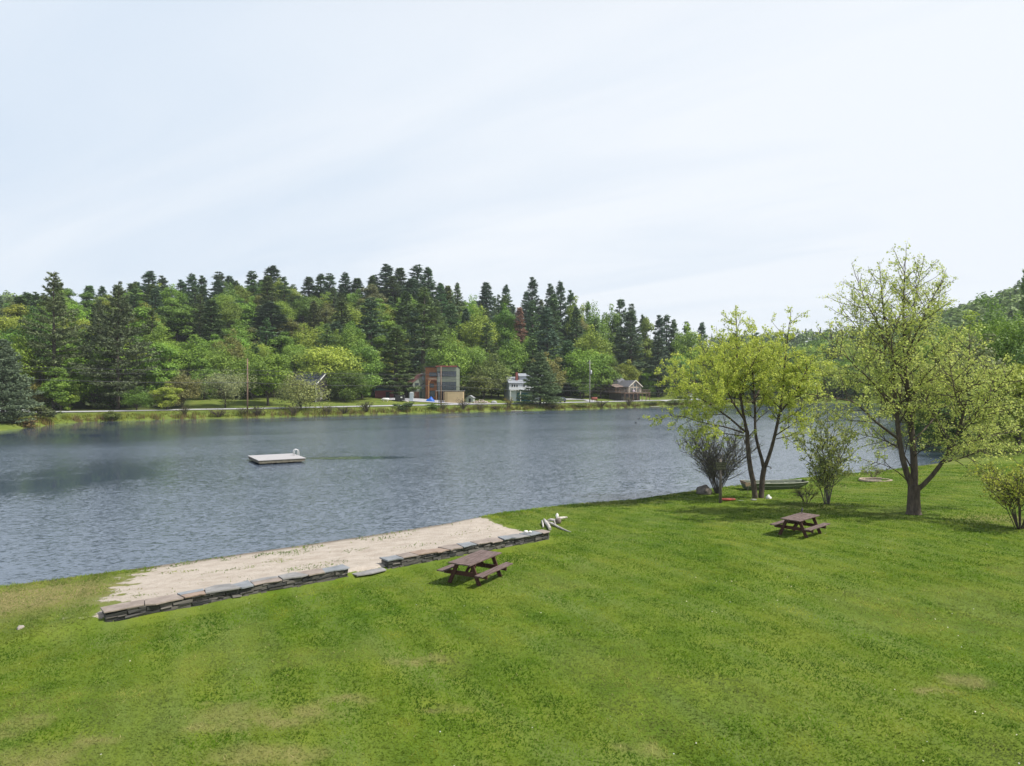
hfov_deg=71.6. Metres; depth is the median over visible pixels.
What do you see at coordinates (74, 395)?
leafy tree
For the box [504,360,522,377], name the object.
leafy tree
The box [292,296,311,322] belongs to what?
leafy tree
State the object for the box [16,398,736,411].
road
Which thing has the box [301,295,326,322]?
leafy tree
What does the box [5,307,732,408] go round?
undergrowth
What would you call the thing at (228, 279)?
pine tree
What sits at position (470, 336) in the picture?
leafy tree
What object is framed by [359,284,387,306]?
leafy tree
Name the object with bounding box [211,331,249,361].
leafy tree
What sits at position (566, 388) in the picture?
leafy tree
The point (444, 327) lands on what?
leafy tree
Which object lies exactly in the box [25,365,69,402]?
leafy tree
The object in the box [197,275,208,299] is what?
pine tree
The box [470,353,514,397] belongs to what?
leafy tree
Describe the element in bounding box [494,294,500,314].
pine tree
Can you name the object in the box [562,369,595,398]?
leafy tree
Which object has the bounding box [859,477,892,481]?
fire ring
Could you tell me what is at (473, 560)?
picnic table
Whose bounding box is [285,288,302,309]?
leafy tree
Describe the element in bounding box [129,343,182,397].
leafy tree
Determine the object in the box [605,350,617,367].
leafy tree
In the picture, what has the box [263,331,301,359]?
leafy tree
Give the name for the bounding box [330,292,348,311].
pine tree
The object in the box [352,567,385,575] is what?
stone step
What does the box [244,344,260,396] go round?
pine tree
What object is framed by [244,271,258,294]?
pine tree
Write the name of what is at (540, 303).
pine tree
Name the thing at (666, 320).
pine tree
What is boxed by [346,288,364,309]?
leafy tree
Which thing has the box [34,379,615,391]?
power cable
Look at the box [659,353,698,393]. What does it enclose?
leafy tree
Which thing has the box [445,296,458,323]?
pine tree
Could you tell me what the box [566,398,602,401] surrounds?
driveway
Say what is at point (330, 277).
pine tree
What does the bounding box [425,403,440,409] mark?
bank bush
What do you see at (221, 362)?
leafy tree
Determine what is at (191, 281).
pine tree
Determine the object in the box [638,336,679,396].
pine tree
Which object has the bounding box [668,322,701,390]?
leafy tree
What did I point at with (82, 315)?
leafy tree
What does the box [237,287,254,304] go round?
leafy tree
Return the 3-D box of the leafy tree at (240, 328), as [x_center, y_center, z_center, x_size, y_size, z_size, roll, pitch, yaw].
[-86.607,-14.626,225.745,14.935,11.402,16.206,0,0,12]
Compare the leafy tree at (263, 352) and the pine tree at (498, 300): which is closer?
the leafy tree at (263, 352)
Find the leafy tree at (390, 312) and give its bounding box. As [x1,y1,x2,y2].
[376,304,397,325]
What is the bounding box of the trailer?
[395,395,404,400]
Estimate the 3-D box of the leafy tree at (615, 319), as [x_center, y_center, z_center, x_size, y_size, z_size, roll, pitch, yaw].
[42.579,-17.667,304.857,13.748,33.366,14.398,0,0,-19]
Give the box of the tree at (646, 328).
[632,317,654,385]
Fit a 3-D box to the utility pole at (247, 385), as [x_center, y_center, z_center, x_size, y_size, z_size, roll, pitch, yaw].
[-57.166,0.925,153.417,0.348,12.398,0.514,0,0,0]
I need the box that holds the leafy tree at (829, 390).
[819,377,838,395]
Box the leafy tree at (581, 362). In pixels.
[561,347,616,397]
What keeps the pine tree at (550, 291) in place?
on the ground at (152, 582)
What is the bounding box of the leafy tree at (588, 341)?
[571,324,615,393]
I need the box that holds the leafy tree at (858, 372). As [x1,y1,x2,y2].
[840,360,877,396]
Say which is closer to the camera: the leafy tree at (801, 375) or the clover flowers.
the clover flowers
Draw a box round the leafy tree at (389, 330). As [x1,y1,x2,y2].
[384,321,401,332]
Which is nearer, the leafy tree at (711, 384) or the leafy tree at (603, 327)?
the leafy tree at (711, 384)
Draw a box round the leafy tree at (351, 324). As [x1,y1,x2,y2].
[338,321,367,341]
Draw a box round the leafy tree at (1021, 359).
[999,344,1023,440]
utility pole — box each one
[247,359,247,411]
[440,366,441,408]
[589,360,591,401]
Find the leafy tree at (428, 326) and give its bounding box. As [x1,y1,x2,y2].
[418,325,441,347]
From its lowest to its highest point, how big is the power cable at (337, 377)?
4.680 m
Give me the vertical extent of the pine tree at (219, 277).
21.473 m
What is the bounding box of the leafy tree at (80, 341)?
[51,319,92,359]
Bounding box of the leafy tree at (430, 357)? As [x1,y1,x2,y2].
[417,341,462,379]
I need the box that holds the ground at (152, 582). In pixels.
[0,312,1023,765]
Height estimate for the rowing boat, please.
0.582 m
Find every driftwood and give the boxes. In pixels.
[543,519,551,529]
[548,522,570,531]
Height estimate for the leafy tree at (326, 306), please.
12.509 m
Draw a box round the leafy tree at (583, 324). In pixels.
[573,318,588,337]
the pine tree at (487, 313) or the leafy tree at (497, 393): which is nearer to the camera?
the leafy tree at (497, 393)
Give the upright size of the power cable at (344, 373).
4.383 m
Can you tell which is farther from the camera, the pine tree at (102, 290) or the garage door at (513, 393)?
the pine tree at (102, 290)
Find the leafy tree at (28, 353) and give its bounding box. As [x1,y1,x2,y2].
[0,335,56,392]
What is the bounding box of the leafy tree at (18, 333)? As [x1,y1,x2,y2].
[1,306,51,380]
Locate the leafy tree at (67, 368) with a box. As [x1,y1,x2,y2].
[45,341,91,398]
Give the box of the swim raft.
[249,449,304,464]
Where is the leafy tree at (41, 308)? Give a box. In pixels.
[37,290,69,310]
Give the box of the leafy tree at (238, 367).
[228,348,266,399]
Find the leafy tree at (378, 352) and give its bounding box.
[351,343,381,365]
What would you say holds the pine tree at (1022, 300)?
on the ground at (152, 582)
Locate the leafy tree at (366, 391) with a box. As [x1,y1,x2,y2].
[344,371,376,398]
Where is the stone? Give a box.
[555,517,560,523]
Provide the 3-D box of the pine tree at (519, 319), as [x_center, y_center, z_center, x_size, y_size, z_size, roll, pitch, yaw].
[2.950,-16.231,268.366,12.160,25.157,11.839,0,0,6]
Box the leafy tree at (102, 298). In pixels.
[89,294,117,307]
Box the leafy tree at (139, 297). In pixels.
[123,289,144,307]
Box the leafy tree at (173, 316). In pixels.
[165,304,203,326]
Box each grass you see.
[0,463,1023,765]
[17,398,830,427]
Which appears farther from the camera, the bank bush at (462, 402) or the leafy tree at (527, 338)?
the leafy tree at (527, 338)
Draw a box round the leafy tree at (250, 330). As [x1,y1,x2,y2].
[244,327,259,345]
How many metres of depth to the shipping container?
198.87 m
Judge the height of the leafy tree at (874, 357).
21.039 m
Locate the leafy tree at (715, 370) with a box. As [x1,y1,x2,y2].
[704,351,743,384]
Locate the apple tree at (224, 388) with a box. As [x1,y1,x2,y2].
[195,367,261,407]
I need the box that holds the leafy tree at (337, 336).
[327,329,345,360]
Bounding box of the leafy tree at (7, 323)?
[0,313,25,337]
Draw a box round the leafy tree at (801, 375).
[775,357,825,393]
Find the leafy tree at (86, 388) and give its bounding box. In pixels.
[70,354,115,406]
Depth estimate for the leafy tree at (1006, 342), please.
93.51 m
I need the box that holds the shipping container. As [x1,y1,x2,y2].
[445,392,463,402]
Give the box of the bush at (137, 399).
[120,386,153,409]
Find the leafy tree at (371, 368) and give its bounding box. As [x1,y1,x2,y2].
[342,339,385,398]
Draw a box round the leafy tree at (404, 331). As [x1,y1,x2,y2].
[401,329,417,350]
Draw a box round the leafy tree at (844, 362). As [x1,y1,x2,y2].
[829,355,863,397]
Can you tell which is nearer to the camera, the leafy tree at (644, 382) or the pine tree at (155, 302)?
the pine tree at (155, 302)
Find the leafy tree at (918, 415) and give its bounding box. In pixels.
[913,348,964,424]
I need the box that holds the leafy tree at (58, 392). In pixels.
[36,366,81,409]
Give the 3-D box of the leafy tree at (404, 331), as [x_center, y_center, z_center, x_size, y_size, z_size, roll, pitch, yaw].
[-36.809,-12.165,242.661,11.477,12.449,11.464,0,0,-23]
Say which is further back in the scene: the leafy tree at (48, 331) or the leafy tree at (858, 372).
the leafy tree at (858, 372)
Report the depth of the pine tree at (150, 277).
290.88 m
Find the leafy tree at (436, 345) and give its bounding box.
[425,334,451,364]
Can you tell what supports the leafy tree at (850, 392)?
on the ground at (152, 582)
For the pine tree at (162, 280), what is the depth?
299.42 m
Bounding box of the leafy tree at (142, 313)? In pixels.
[124,306,170,340]
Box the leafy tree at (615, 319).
[600,304,625,355]
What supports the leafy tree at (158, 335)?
on the ground at (152, 582)
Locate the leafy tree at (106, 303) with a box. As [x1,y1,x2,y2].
[93,296,114,318]
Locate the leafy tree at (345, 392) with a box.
[323,368,372,400]
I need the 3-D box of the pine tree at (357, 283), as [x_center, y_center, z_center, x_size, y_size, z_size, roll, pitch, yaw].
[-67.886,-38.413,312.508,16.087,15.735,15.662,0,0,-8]
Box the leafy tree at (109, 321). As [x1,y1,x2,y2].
[101,308,131,340]
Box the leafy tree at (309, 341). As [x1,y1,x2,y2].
[289,322,324,362]
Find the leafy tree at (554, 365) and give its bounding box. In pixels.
[527,352,568,388]
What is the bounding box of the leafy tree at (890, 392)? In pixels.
[871,370,916,420]
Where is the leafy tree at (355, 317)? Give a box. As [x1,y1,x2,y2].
[328,302,366,330]
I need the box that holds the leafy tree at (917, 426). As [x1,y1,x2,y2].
[906,410,945,440]
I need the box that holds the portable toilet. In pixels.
[409,392,412,400]
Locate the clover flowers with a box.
[10,528,1019,765]
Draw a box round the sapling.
[785,403,860,503]
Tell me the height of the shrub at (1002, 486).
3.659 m
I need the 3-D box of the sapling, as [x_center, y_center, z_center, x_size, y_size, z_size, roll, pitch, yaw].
[17.555,3.846,38.965,3.256,5.700,3.723,0,0,-28]
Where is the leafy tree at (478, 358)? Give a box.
[455,345,491,395]
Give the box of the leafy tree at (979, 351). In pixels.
[931,331,1017,441]
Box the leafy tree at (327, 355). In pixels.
[290,344,370,397]
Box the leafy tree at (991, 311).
[964,291,1022,356]
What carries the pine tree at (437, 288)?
on the ground at (152, 582)
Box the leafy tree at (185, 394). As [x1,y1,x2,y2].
[164,370,202,408]
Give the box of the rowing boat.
[740,479,808,489]
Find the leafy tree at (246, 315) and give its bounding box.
[234,298,256,327]
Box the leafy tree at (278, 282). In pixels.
[269,278,290,298]
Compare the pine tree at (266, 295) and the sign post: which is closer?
the sign post
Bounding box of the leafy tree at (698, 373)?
[686,372,702,395]
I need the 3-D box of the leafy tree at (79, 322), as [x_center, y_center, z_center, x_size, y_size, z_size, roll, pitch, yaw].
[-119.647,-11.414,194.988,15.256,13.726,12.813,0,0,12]
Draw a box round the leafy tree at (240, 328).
[216,319,259,342]
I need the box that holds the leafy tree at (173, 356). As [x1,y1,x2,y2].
[141,340,195,380]
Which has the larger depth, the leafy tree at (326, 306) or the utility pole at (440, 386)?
the leafy tree at (326, 306)
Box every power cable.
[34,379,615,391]
[38,371,649,389]
[40,367,676,386]
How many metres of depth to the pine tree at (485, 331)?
249.45 m
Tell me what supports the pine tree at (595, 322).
on the ground at (152, 582)
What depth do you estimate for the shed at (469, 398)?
204.05 m
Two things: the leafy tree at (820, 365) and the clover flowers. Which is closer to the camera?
the clover flowers
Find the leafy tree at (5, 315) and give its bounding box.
[0,302,27,321]
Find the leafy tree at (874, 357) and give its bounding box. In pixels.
[849,345,889,369]
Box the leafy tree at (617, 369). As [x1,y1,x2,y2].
[611,367,623,377]
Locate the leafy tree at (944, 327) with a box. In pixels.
[926,309,1003,365]
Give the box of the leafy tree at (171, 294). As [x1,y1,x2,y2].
[159,284,188,307]
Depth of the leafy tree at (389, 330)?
252.09 m
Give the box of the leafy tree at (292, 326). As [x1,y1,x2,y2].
[272,318,306,337]
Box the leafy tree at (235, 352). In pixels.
[210,329,247,360]
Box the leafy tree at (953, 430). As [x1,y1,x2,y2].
[918,400,978,448]
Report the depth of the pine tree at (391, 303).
277.62 m
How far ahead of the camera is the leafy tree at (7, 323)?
188.23 m
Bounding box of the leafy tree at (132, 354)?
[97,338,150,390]
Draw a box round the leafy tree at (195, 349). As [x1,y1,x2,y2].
[168,334,217,379]
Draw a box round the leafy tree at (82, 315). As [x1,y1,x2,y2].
[61,303,91,327]
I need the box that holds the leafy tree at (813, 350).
[784,343,825,364]
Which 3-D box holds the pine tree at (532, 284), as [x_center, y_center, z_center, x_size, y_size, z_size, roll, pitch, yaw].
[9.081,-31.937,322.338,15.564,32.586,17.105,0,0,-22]
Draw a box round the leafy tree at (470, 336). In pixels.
[454,305,500,356]
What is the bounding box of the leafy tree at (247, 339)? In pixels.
[237,331,252,348]
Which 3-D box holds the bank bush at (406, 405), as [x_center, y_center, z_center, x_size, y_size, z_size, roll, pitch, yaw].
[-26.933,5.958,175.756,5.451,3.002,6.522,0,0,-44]
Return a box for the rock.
[696,484,711,494]
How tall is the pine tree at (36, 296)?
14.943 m
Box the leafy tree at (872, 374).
[855,365,889,400]
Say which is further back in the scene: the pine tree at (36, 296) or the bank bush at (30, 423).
the pine tree at (36, 296)
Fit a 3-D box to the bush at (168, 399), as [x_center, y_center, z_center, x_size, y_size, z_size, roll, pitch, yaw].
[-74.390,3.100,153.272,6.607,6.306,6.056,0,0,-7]
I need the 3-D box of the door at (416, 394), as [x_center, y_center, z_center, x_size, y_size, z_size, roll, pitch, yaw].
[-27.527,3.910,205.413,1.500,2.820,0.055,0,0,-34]
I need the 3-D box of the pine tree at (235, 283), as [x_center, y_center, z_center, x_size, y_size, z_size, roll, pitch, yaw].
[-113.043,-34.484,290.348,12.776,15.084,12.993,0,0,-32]
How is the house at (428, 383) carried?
on the ground at (152, 582)
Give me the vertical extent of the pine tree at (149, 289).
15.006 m
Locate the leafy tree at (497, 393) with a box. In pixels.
[488,383,503,396]
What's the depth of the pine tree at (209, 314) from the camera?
217.88 m
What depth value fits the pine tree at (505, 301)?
291.21 m
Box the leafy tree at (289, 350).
[280,344,312,376]
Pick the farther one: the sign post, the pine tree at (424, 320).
the pine tree at (424, 320)
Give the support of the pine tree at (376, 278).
on the ground at (152, 582)
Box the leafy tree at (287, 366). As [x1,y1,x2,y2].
[260,354,291,397]
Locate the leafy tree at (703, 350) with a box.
[693,335,717,374]
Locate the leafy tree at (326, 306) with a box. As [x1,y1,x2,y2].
[316,303,336,321]
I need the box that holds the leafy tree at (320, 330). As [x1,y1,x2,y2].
[313,322,332,345]
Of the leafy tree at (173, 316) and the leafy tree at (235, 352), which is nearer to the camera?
the leafy tree at (235, 352)
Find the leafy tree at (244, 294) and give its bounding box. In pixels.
[232,285,252,305]
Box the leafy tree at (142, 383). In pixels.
[124,353,170,393]
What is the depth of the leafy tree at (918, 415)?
85.70 m
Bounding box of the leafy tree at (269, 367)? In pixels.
[239,346,294,405]
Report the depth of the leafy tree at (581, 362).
232.08 m
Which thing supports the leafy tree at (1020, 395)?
on the ground at (152, 582)
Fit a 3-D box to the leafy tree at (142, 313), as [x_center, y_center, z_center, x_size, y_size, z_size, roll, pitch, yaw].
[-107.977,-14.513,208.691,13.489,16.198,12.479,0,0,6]
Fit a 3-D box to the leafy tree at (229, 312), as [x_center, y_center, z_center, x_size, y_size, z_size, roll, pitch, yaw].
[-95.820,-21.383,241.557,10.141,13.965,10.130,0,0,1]
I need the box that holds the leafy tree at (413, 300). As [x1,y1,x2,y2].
[396,297,417,318]
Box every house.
[290,373,327,401]
[405,365,459,400]
[504,372,541,401]
[603,377,649,400]
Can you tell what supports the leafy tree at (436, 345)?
on the ground at (152, 582)
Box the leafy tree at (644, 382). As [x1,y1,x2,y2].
[640,368,657,392]
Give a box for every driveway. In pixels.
[381,398,478,403]
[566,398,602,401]
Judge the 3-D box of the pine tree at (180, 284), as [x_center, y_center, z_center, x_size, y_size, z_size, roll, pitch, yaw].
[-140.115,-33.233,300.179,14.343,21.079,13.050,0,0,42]
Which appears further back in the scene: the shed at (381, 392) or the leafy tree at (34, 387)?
the shed at (381, 392)
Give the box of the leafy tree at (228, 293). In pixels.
[213,282,240,311]
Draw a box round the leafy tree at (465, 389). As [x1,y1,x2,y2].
[459,374,475,396]
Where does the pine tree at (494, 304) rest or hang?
on the ground at (152, 582)
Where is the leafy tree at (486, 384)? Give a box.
[460,369,506,397]
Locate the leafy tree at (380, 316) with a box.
[361,306,392,337]
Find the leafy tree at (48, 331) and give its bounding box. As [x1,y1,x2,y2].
[23,312,67,342]
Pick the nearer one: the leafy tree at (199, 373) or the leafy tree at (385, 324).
the leafy tree at (199, 373)
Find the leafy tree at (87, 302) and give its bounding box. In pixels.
[74,292,95,313]
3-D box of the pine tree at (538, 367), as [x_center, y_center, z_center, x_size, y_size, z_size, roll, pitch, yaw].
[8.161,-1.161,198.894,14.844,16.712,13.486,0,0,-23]
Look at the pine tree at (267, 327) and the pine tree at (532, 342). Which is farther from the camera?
the pine tree at (532, 342)
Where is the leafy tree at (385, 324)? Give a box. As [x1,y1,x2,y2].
[366,315,395,346]
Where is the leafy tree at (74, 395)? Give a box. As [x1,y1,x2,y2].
[60,381,82,410]
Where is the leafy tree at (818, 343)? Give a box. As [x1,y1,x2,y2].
[805,332,846,359]
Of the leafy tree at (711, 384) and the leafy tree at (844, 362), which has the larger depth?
the leafy tree at (844, 362)
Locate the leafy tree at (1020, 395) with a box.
[963,360,1023,452]
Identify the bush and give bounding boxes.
[11,416,37,427]
[20,405,65,418]
[103,411,120,419]
[120,386,153,409]
[149,383,184,409]
[175,405,190,413]
[206,408,227,416]
[235,407,251,414]
[245,404,266,415]
[272,372,332,411]
[286,404,300,413]
[319,405,335,411]
[336,406,351,413]
[356,399,373,411]
[392,401,412,409]
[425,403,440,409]
[455,398,470,408]
[474,404,487,407]
[503,397,512,406]
[540,403,561,407]
[594,400,608,405]
[623,397,634,405]
[662,400,683,402]
[787,486,823,502]
[858,466,888,477]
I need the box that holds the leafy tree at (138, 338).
[125,335,148,347]
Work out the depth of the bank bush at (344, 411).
163.96 m
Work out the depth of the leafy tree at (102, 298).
267.80 m
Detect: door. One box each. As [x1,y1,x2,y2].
[414,392,418,397]
[429,391,434,396]
[511,391,515,400]
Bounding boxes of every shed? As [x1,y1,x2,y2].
[374,387,393,397]
[466,395,474,401]
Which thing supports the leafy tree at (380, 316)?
on the ground at (152, 582)
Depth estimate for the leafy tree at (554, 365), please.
226.08 m
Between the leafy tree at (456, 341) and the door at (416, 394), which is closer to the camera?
the door at (416, 394)
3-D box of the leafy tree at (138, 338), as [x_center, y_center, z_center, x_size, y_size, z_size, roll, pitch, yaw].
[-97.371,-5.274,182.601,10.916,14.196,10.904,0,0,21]
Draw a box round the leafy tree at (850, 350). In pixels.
[826,340,859,369]
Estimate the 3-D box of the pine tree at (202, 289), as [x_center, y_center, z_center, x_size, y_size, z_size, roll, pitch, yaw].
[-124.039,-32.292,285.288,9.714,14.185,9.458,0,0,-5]
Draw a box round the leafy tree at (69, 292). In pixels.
[64,288,77,308]
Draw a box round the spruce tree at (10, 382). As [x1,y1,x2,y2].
[0,339,44,424]
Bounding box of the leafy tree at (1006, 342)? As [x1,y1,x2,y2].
[968,314,1023,426]
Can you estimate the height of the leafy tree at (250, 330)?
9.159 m
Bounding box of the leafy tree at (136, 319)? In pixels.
[126,302,164,328]
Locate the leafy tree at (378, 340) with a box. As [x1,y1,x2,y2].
[369,335,390,360]
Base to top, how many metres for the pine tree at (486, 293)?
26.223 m
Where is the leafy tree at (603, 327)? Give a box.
[584,301,614,351]
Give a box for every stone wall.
[100,564,349,621]
[379,529,549,568]
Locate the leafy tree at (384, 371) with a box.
[374,368,392,390]
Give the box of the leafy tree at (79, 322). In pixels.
[50,317,97,344]
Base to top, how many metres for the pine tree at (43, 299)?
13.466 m
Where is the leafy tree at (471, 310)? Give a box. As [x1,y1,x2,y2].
[458,295,482,324]
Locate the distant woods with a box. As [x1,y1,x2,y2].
[0,280,1023,365]
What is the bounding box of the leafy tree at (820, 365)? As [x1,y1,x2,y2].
[808,359,843,397]
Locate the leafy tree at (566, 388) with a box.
[557,372,582,395]
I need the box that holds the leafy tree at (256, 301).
[252,290,275,311]
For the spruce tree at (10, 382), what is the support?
on the ground at (152, 582)
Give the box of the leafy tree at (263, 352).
[244,342,270,360]
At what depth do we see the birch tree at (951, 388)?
34.19 m
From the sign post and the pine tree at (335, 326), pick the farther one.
the pine tree at (335, 326)
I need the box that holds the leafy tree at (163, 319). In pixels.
[137,308,170,323]
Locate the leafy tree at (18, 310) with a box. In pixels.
[1,303,29,334]
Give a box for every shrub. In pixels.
[673,416,764,493]
[966,449,1023,529]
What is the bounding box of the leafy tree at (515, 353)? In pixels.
[495,330,529,375]
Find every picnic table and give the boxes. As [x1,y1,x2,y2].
[437,550,512,585]
[770,512,829,537]
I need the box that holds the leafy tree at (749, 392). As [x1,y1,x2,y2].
[737,377,752,397]
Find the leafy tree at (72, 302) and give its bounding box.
[41,295,83,318]
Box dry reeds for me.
[19,399,825,427]
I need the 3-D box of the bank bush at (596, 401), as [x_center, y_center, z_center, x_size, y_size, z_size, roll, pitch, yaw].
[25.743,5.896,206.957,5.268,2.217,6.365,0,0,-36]
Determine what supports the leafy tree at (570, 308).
on the ground at (152, 582)
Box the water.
[0,403,970,585]
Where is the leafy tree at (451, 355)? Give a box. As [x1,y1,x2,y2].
[426,329,474,390]
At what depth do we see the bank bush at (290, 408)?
157.03 m
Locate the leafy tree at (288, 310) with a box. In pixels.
[266,300,297,325]
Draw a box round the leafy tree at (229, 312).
[215,299,243,327]
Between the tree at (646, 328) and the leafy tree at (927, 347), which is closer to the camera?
the leafy tree at (927, 347)
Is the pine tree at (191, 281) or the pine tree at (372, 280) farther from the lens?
the pine tree at (372, 280)
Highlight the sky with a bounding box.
[0,0,1023,345]
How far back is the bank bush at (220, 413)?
148.76 m
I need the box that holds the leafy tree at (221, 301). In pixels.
[210,294,237,324]
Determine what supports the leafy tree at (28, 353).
on the ground at (152, 582)
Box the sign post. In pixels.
[716,459,725,502]
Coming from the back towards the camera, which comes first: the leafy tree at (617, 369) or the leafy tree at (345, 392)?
the leafy tree at (617, 369)
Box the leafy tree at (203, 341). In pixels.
[195,334,224,352]
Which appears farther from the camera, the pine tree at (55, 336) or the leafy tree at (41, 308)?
the leafy tree at (41, 308)
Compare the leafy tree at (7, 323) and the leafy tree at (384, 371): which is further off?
the leafy tree at (384, 371)
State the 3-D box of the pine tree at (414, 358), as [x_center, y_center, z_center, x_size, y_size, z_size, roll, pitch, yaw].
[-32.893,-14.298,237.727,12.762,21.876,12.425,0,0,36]
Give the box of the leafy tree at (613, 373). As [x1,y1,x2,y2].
[590,354,622,397]
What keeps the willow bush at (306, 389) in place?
on the ground at (152, 582)
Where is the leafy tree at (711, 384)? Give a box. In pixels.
[697,375,728,396]
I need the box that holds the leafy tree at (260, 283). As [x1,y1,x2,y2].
[254,282,271,298]
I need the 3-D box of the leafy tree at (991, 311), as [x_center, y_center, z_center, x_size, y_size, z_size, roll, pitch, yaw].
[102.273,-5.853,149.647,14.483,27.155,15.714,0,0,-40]
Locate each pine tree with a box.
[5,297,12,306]
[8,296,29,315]
[15,271,87,408]
[24,293,36,307]
[28,292,43,318]
[36,293,49,310]
[49,292,67,326]
[67,281,161,408]
[73,296,114,397]
[81,285,97,307]
[97,285,106,298]
[107,317,129,344]
[126,281,144,307]
[126,283,133,292]
[128,288,141,309]
[137,270,158,297]
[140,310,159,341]
[141,283,165,317]
[146,287,166,318]
[157,275,168,290]
[175,279,188,305]
[179,273,204,305]
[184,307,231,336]
[185,285,202,307]
[187,294,205,334]
[188,299,229,348]
[196,271,227,302]
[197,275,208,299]
[197,285,208,309]
[204,280,224,308]
[224,276,233,293]
[230,280,240,292]
[241,301,296,345]
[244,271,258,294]
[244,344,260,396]
[245,280,260,300]
[254,276,277,316]
[256,318,275,352]
[257,265,291,303]
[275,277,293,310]
[289,296,301,319]
[299,276,319,298]
[300,301,324,336]
[308,274,328,297]
[310,273,340,301]
[311,323,337,363]
[323,321,342,346]
[324,289,337,314]
[328,296,352,333]
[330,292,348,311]
[336,272,352,296]
[344,297,390,349]
[348,278,367,310]
[364,275,383,297]
[365,275,377,295]
[370,326,424,396]
[375,264,405,302]
[379,276,401,307]
[386,296,398,320]
[388,290,412,334]
[390,267,407,305]
[394,278,426,315]
[399,264,434,305]
[399,287,445,372]
[402,309,427,370]
[420,266,438,315]
[425,300,439,327]
[431,283,446,312]
[435,285,448,320]
[438,303,463,347]
[440,285,459,318]
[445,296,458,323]
[453,283,464,319]
[458,308,472,346]
[476,282,495,323]
[477,323,498,366]
[482,308,496,345]
[490,296,498,315]
[494,284,515,327]
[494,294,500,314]
[495,295,518,346]
[513,307,527,343]
[514,349,564,404]
[520,291,530,328]
[521,336,538,372]
[522,277,541,335]
[522,300,549,345]
[523,306,564,372]
[535,299,544,318]
[540,283,562,324]
[543,293,564,356]
[551,281,567,339]
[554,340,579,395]
[561,290,576,339]
[566,304,584,350]
[584,301,590,323]
[591,318,601,352]
[609,334,628,365]
[611,310,650,376]
[612,299,632,356]
[624,304,637,352]
[634,315,649,352]
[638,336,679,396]
[649,315,672,380]
[655,315,673,359]
[667,318,679,387]
[682,321,692,353]
[694,322,708,383]
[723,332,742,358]
[826,344,841,391]
[1015,269,1023,353]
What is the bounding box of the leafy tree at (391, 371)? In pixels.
[377,353,401,381]
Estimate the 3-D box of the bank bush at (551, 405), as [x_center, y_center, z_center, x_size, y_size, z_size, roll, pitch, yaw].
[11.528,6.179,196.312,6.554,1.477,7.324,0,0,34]
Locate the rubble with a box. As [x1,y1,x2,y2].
[471,400,489,402]
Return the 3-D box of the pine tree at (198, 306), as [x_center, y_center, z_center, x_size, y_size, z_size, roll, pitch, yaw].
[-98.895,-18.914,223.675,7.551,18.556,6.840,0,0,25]
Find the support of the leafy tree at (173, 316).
on the ground at (152, 582)
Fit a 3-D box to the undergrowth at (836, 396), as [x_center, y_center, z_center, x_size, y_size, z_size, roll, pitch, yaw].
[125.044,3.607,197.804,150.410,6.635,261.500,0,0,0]
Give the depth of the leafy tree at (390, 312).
261.67 m
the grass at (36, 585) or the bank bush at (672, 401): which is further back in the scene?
the bank bush at (672, 401)
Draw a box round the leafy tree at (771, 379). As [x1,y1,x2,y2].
[752,358,788,398]
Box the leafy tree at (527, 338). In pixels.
[519,336,535,348]
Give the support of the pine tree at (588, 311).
on the ground at (152, 582)
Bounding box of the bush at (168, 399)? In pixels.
[149,383,184,409]
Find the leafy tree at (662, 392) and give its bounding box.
[655,370,673,395]
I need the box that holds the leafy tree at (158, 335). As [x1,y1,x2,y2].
[143,325,181,361]
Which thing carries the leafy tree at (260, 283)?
on the ground at (152, 582)
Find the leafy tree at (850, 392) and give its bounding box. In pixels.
[843,381,864,395]
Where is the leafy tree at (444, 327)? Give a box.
[427,320,459,350]
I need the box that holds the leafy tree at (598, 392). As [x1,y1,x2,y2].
[590,382,608,395]
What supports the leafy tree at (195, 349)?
on the ground at (152, 582)
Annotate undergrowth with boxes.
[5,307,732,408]
[726,390,1021,439]
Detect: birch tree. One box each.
[641,305,838,498]
[796,241,1023,514]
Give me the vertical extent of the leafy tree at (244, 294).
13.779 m
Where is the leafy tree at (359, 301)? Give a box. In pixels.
[354,299,368,315]
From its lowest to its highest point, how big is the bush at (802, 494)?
1.295 m
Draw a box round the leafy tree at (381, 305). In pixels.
[360,298,397,316]
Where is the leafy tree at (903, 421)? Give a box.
[879,365,923,432]
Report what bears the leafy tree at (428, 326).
on the ground at (152, 582)
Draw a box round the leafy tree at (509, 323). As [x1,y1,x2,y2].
[489,303,518,347]
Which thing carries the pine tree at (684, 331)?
on the ground at (152, 582)
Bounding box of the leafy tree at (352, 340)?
[335,328,370,352]
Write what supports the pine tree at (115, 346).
on the ground at (152, 582)
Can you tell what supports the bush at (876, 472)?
on the ground at (152, 582)
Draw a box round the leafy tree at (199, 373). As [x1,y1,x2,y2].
[187,357,219,399]
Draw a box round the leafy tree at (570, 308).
[564,296,586,338]
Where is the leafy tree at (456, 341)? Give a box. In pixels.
[445,338,464,347]
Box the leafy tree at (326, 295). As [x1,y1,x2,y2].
[317,292,334,308]
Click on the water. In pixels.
(83, 498)
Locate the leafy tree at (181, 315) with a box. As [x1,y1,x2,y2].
[156,299,195,340]
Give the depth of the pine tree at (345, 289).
312.51 m
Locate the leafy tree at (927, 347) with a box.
[895,335,962,380]
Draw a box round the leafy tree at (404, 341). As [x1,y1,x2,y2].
[389,335,408,367]
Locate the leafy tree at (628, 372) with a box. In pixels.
[618,359,641,380]
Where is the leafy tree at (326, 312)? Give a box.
[320,309,332,330]
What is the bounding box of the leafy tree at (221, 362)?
[189,343,246,387]
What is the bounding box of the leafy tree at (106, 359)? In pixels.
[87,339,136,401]
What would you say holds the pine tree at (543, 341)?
on the ground at (152, 582)

